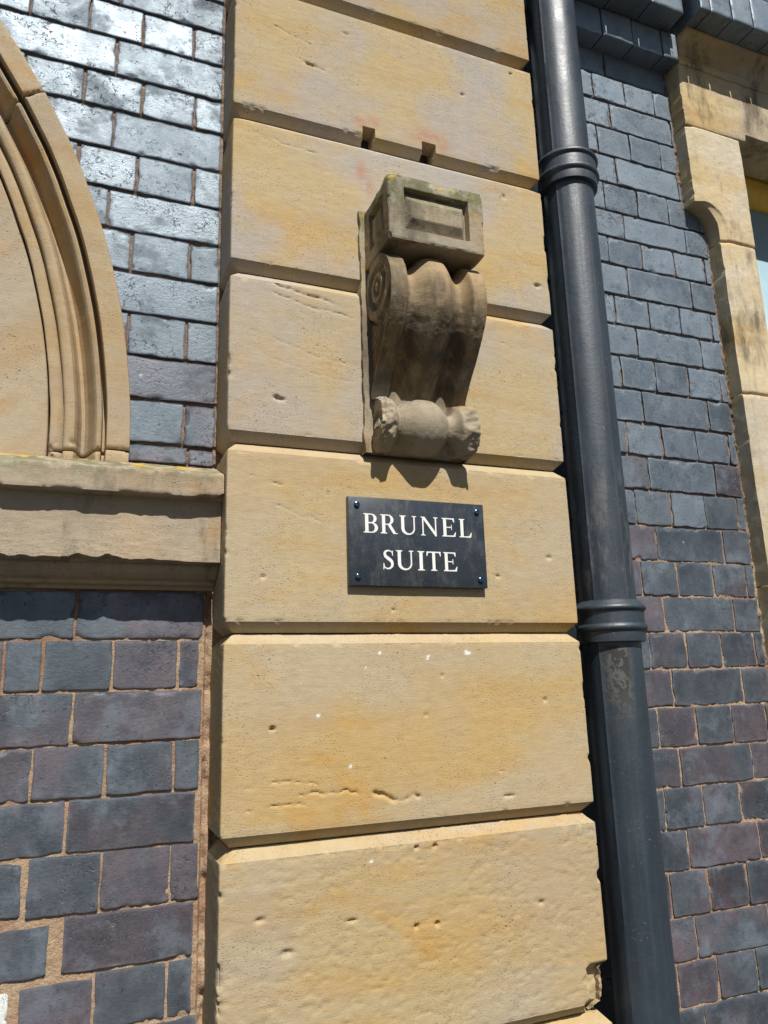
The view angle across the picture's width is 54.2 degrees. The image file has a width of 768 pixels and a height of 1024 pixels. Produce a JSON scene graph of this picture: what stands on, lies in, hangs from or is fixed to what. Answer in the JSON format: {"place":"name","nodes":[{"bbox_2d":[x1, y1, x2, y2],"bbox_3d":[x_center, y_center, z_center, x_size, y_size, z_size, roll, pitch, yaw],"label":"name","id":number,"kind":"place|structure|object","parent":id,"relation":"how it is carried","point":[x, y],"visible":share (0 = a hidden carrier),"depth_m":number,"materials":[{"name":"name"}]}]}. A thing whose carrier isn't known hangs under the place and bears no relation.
{"place":"outdoors","nodes":[
{"label":"outdoors","id":0,"kind":"place"},
{"bbox_2d":[202,0,611,1023],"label":"stone pier","id":1,"kind":"structure","parent":0,"point":[400,798],"depth_m":1.39,"materials":[{"name":"stone"}]},
{"bbox_2d":[346,496,487,588],"bbox_3d":[0.065,0.059,1.416,0.281,0.165,0.015,4,-14,-21],"label":"name plaque","id":2,"kind":"object","parent":1,"relation":"attached to","point":[407,543],"visible":1,"depth_m":1.41,"materials":[{"name":"stone"}]},
{"bbox_2d":[357,174,486,464],"bbox_3d":[0.072,-0.366,1.480,0.223,0.522,0.192,4,-14,-21],"label":"scroll corbel","id":3,"kind":"object","parent":1,"relation":"attached to","point":[421,293],"visible":1,"depth_m":1.44,"materials":[{"name":"stone"}]},
{"label":"pavement","id":4,"kind":"structure","parent":0,"visible":0},
{"bbox_2d":[0,0,227,1023],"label":"brick wall","id":5,"kind":"structure","parent":4,"relation":"on","point":[108,837],"depth_m":1.29,"materials":[{"name":"grey brick"}]},
{"bbox_2d":[0,20,129,462],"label":"blind arch","id":6,"kind":"structure","parent":5,"relation":"attached to","point":[64,385],"depth_m":1.42,"materials":[{"name":"stone"}]},
{"bbox_2d":[0,453,223,591],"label":"stone ledge","id":7,"kind":"object","parent":5,"relation":"attached to","point":[76,524],"visible":0.98,"depth_m":1.27,"materials":[{"name":"stone"}]},
{"bbox_2d":[522,27,767,1023],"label":"brick wall","id":8,"kind":"structure","parent":4,"relation":"on","point":[706,675],"depth_m":1.81,"materials":[{"name":"grey brick"}]},
{"bbox_2d":[526,0,680,1023],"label":"downpipe","id":9,"kind":"object","parent":8,"relation":"attached to","point":[608,630],"visible":0.98,"depth_m":1.57,"materials":[{"name":"black metal"}]},
{"bbox_2d":[524,0,767,74],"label":"brick cornice","id":10,"kind":"structure","parent":8,"relation":"attached to","point":[643,33],"depth_m":2.10,"materials":[{"name":"grey brick"}]},
{"bbox_2d":[664,26,767,674],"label":"window surround","id":11,"kind":"object","parent":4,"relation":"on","point":[717,90],"visible":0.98,"depth_m":2.08,"materials":[{"name":"stone"}]},
{"bbox_2d":[744,175,767,213],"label":"window frame","id":12,"kind":"object","parent":11,"relation":"attached to","point":[757,191],"depth_m":2.40,"materials":[{"name":"paint"}]},
{"bbox_2d":[749,209,767,329],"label":"window","id":13,"kind":"structure","parent":12,"relation":"attached to","point":[759,221],"depth_m":2.39,"materials":[{"name":"clear glass"}]}
]}

